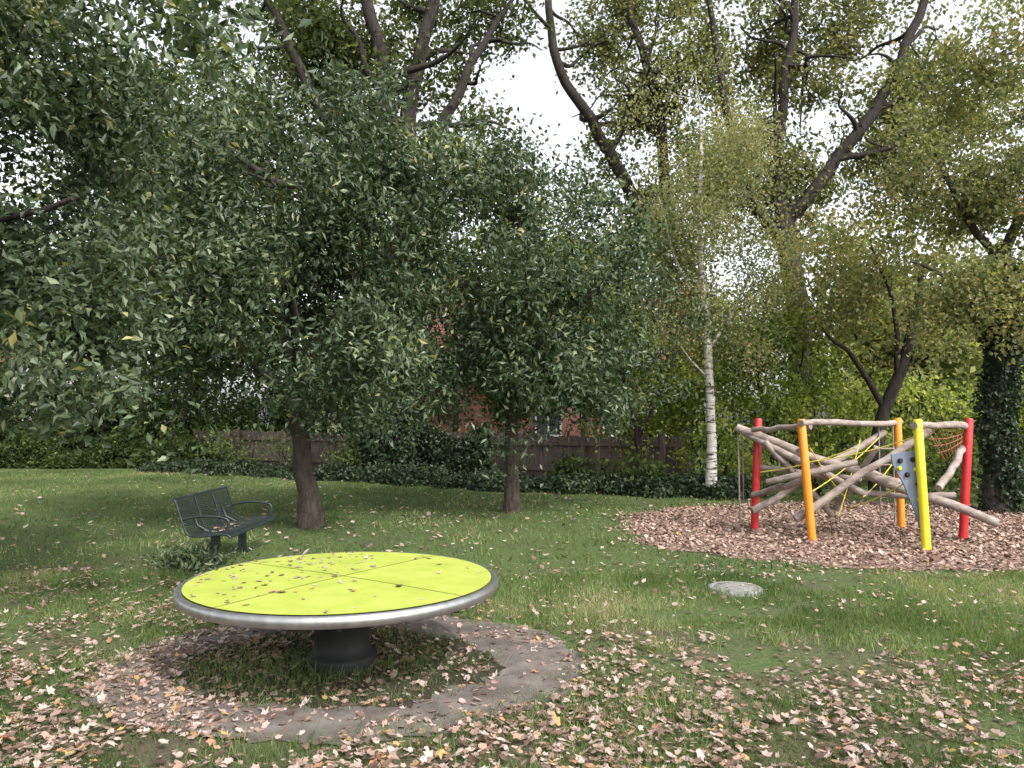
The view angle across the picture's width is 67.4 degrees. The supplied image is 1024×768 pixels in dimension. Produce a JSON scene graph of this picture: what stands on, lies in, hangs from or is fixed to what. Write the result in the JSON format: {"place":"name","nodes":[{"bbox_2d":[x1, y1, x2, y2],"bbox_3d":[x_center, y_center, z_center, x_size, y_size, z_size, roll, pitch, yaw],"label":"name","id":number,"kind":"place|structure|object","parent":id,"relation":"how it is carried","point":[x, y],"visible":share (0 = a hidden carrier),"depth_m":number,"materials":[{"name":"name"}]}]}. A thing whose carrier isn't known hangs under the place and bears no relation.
{"place":"outdoors","nodes":[
{"label":"outdoors","id":0,"kind":"place"},
{"bbox_2d":[0,424,1023,767],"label":"ground","id":1,"kind":"structure","parent":0,"point":[758,662],"depth_m":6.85,"materials":[{"name":"green plant"}]},
{"bbox_2d":[0,362,100,425],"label":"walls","id":2,"kind":"structure","parent":1,"relation":"on","point":[20,370],"depth_m":42.36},
{"bbox_2d":[0,420,222,468],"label":"hedge","id":3,"kind":"object","parent":1,"relation":"on","point":[99,456],"visible":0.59,"depth_m":26.92,"materials":[{"name":"green plant"}]},
{"bbox_2d":[0,5,299,430],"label":"oak tree","id":4,"kind":"object","parent":1,"relation":"on","point":[178,80],"visible":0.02,"depth_m":30.88,"materials":[{"name":"green plant"}]},
{"bbox_2d":[0,407,312,456],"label":"background hedge","id":5,"kind":"object","parent":1,"relation":"on","point":[108,432],"visible":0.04,"depth_m":31.10,"materials":[{"name":"green plant"}]},
{"bbox_2d":[0,0,322,489],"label":"apple tree","id":6,"kind":"object","parent":1,"relation":"on","point":[62,322],"visible":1,"depth_m":6.86,"materials":[{"name":"green plant"}]},
{"bbox_2d":[121,541,260,574],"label":"weeds","id":7,"kind":"object","parent":1,"relation":"on","point":[195,558],"visible":0.97,"depth_m":8.58,"materials":[{"name":"green plant"}]},
{"bbox_2d":[172,486,274,564],"bbox_3d":[-3.525,1.740,9.529,0.686,0.811,1.624,0,-3,0],"label":"park bench","id":8,"kind":"object","parent":1,"relation":"on","point":[230,526],"visible":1,"depth_m":9.37,"materials":[{"name":"paint"}]},
{"bbox_2d":[4,12,501,528],"bbox_3d":[-3.463,-1.610,12.490,7.232,7.950,6.248,-2,-3,31],"label":"apple tree","id":9,"kind":"object","parent":1,"relation":"on","point":[288,264],"visible":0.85,"depth_m":11.32,"materials":[{"name":"green plant"}]},
{"bbox_2d":[193,414,367,479],"bbox_3d":[-7.077,2.092,24.713,8.436,2.259,2.772,-2,-3,34],"label":"shrubbery","id":10,"kind":"object","parent":1,"relation":"on","point":[240,453],"visible":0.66,"depth_m":25.03,"materials":[{"name":"green plant"}]},
{"bbox_2d":[221,290,430,446],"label":"tree","id":11,"kind":"object","parent":1,"relation":"on","point":[320,418],"visible":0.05,"depth_m":27.25,"materials":[{"name":"green plant"}]},
{"bbox_2d":[70,615,583,745],"bbox_3d":[-1.190,1.946,5.405,3.413,0.001,2.862,0,-3,0],"label":"paving ring","id":12,"kind":"object","parent":1,"relation":"on","point":[519,666],"visible":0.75,"depth_m":4.74,"materials":[{"name":"grey concrete"}]},
{"bbox_2d":[173,551,497,673],"bbox_3d":[-1.190,1.636,5.390,2.190,0.633,2.190,0,-3,0],"label":"playground turntable","id":13,"kind":"object","parent":1,"relation":"on","point":[340,604],"visible":1,"depth_m":5.08,"materials":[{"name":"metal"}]},
{"bbox_2d":[169,628,505,709],"bbox_3d":[-1.190,1.948,5.375,2.700,0.001,2.100,0,-3,0],"label":"soil patch","id":14,"kind":"object","parent":1,"relation":"on","point":[409,703],"visible":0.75,"depth_m":5.12,"materials":[{"name":"brown soil"}]},
{"bbox_2d":[0,348,681,492],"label":"shrubbery","id":15,"kind":"object","parent":1,"relation":"on","point":[226,405],"visible":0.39,"depth_m":28.63,"materials":[{"name":"green plant"}]},
{"bbox_2d":[158,0,561,478],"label":"oak tree","id":16,"kind":"object","parent":1,"relation":"on","point":[309,49],"visible":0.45,"depth_m":22.72,"materials":[{"name":"green plant"}]},
{"bbox_2d":[345,409,494,473],"bbox_3d":[-2.825,1.805,22.713,5.461,2.165,1.500,-2,-3,34],"label":"ivy hedge","id":17,"kind":"object","parent":1,"relation":"on","point":[432,448],"visible":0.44,"depth_m":21.57,"materials":[{"name":"green plant"}]},
{"bbox_2d":[193,429,682,477],"bbox_3d":[-3.668,2.116,23.679,18.157,1.398,0.170,-1,-3,29],"label":"wooden fence","id":18,"kind":"object","parent":1,"relation":"on","point":[538,459],"visible":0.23,"depth_m":21.22,"materials":[{"name":"brown wood"}]},
{"bbox_2d":[135,457,751,500],"bbox_3d":[-3.550,2.445,21.198,19.982,0.735,2.588,-1,-3,29],"label":"ivy border","id":19,"kind":"object","parent":1,"relation":"on","point":[676,485],"visible":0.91,"depth_m":18.92,"materials":[{"name":"green plant"}]},
{"bbox_2d":[335,241,559,435],"bbox_3d":[-2.398,-1.312,29.936,8.700,8.914,4.706,0,-3,0],"label":"tree","id":20,"kind":"object","parent":1,"relation":"on","point":[491,404],"visible":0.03,"depth_m":29.78,"materials":[{"name":"green plant"}]},
{"bbox_2d":[0,472,1023,767],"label":"fallen leaves","id":21,"kind":"object","parent":1,"relation":"on","point":[172,698],"visible":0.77,"depth_m":4.58,"materials":[{"name":"brown plant"}]},
{"bbox_2d":[0,147,1023,435],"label":"distant trees","id":22,"kind":"object","parent":1,"relation":"on","point":[962,371],"visible":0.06,"depth_m":31.31,"materials":[{"name":"green plant"}]},
{"bbox_2d":[416,359,664,457],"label":"walls","id":23,"kind":"structure","parent":1,"relation":"on","point":[476,408],"depth_m":33.96,"materials":[{"name":"brick"}]},
{"bbox_2d":[369,300,698,358],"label":"roof","id":24,"kind":"structure","parent":23,"relation":"on","point":[442,331],"depth_m":35.66,"materials":[{"name":"tile"}]},
{"bbox_2d":[413,364,664,434],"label":"windows","id":25,"kind":"structure","parent":23,"relation":"attached to","point":[555,425],"depth_m":33.92,"materials":[{"name":"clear glass"}]},
{"bbox_2d":[379,108,730,513],"bbox_3d":[0.602,-1.295,14.032,6.451,7.451,5.758,0,-3,0],"label":"apple tree","id":26,"kind":"object","parent":1,"relation":"on","point":[518,355],"visible":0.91,"depth_m":13.23,"materials":[{"name":"green plant"}]},
{"bbox_2d":[470,236,663,435],"bbox_3d":[2.161,-1.047,27.049,7.938,8.121,5.251,0,-3,0],"label":"tree","id":27,"kind":"object","parent":1,"relation":"on","point":[582,417],"visible":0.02,"depth_m":26.54,"materials":[{"name":"green plant"}]},
{"bbox_2d":[492,0,765,472],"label":"oak tree","id":28,"kind":"object","parent":1,"relation":"on","point":[604,44],"visible":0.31,"depth_m":25.70,"materials":[{"name":"green plant"}]},
{"bbox_2d":[544,225,742,470],"bbox_3d":[3.579,-1.027,21.014,6.108,7.515,5.935,0,-3,0],"label":"tree","id":29,"kind":"object","parent":1,"relation":"on","point":[687,403],"visible":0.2,"depth_m":19.84,"materials":[{"name":"green plant"}]},
{"bbox_2d":[594,3,823,486],"bbox_3d":[4.260,-2.607,16.784,4.663,10.288,4.279,-1,-3,29],"label":"birch tree","id":30,"kind":"object","parent":1,"relation":"on","point":[742,144],"visible":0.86,"depth_m":16.55,"materials":[{"name":"green plant"}]},
{"bbox_2d":[707,581,766,596],"bbox_3d":[2.220,2.027,7.644,0.544,0.063,0.544,0,-3,0],"label":"manhole cover","id":31,"kind":"object","parent":1,"relation":"on","point":[736,587],"visible":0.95,"depth_m":7.57,"materials":[{"name":"concrete"}]},
{"bbox_2d":[670,262,871,484],"bbox_3d":[6.531,-0.264,19.689,5.222,5.869,4.367,0,-3,0],"label":"tree","id":32,"kind":"object","parent":1,"relation":"on","point":[824,378],"visible":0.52,"depth_m":19.30,"materials":[{"name":"green plant"}]},
{"bbox_2d":[577,336,1023,490],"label":"shrubbery","id":33,"kind":"object","parent":1,"relation":"on","point":[728,461],"visible":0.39,"depth_m":19.49,"materials":[{"name":"green plant"}]},
{"bbox_2d":[600,0,1023,479],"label":"oak tree","id":34,"kind":"object","parent":1,"relation":"on","point":[784,68],"visible":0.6,"depth_m":22.84,"materials":[{"name":"green plant"}]},
{"bbox_2d":[601,499,1023,576],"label":"woodchip bed","id":35,"kind":"object","parent":1,"relation":"on","point":[694,549],"visible":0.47,"depth_m":10.72,"materials":[{"name":"brown wood"}]},
{"bbox_2d":[735,418,999,550],"bbox_3d":[5.054,1.381,11.119,3.189,1.785,2.330,0,-3,0],"label":"climbing frame","id":36,"kind":"object","parent":35,"relation":"on","point":[909,481],"visible":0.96,"depth_m":10.93,"materials":[{"name":"red paint"}]},
{"bbox_2d":[635,390,1023,504],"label":"shrubbery","id":37,"kind":"object","parent":1,"relation":"on","point":[976,469],"visible":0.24,"depth_m":16.87,"materials":[{"name":"green plant"}]},
{"bbox_2d":[742,175,1001,490],"bbox_3d":[8.556,-1.031,18.290,6.385,7.276,4.819,0,-3,0],"label":"tree","id":38,"kind":"object","parent":1,"relation":"on","point":[900,360],"visible":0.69,"depth_m":18.13,"materials":[{"name":"green plant"}]},
{"bbox_2d":[816,366,1023,476],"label":"background hedge","id":39,"kind":"object","parent":1,"relation":"on","point":[842,443],"visible":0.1,"depth_m":23.96,"materials":[{"name":"green plant"}]},
{"bbox_2d":[819,0,1023,513],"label":"maple tree","id":40,"kind":"object","parent":1,"relation":"on","point":[995,293],"visible":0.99,"depth_m":13.88,"materials":[{"name":"green plant"}]},
{"bbox_2d":[0,0,1023,423],"label":"sky","id":41,"kind":"structure","parent":0,"point":[533,88],"materials":[{"name":"white"}]},
{"bbox_2d":[411,363,667,436],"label":"window frames","id":42,"kind":"structure","parent":0,"point":[560,425],"depth_m":33.88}
]}

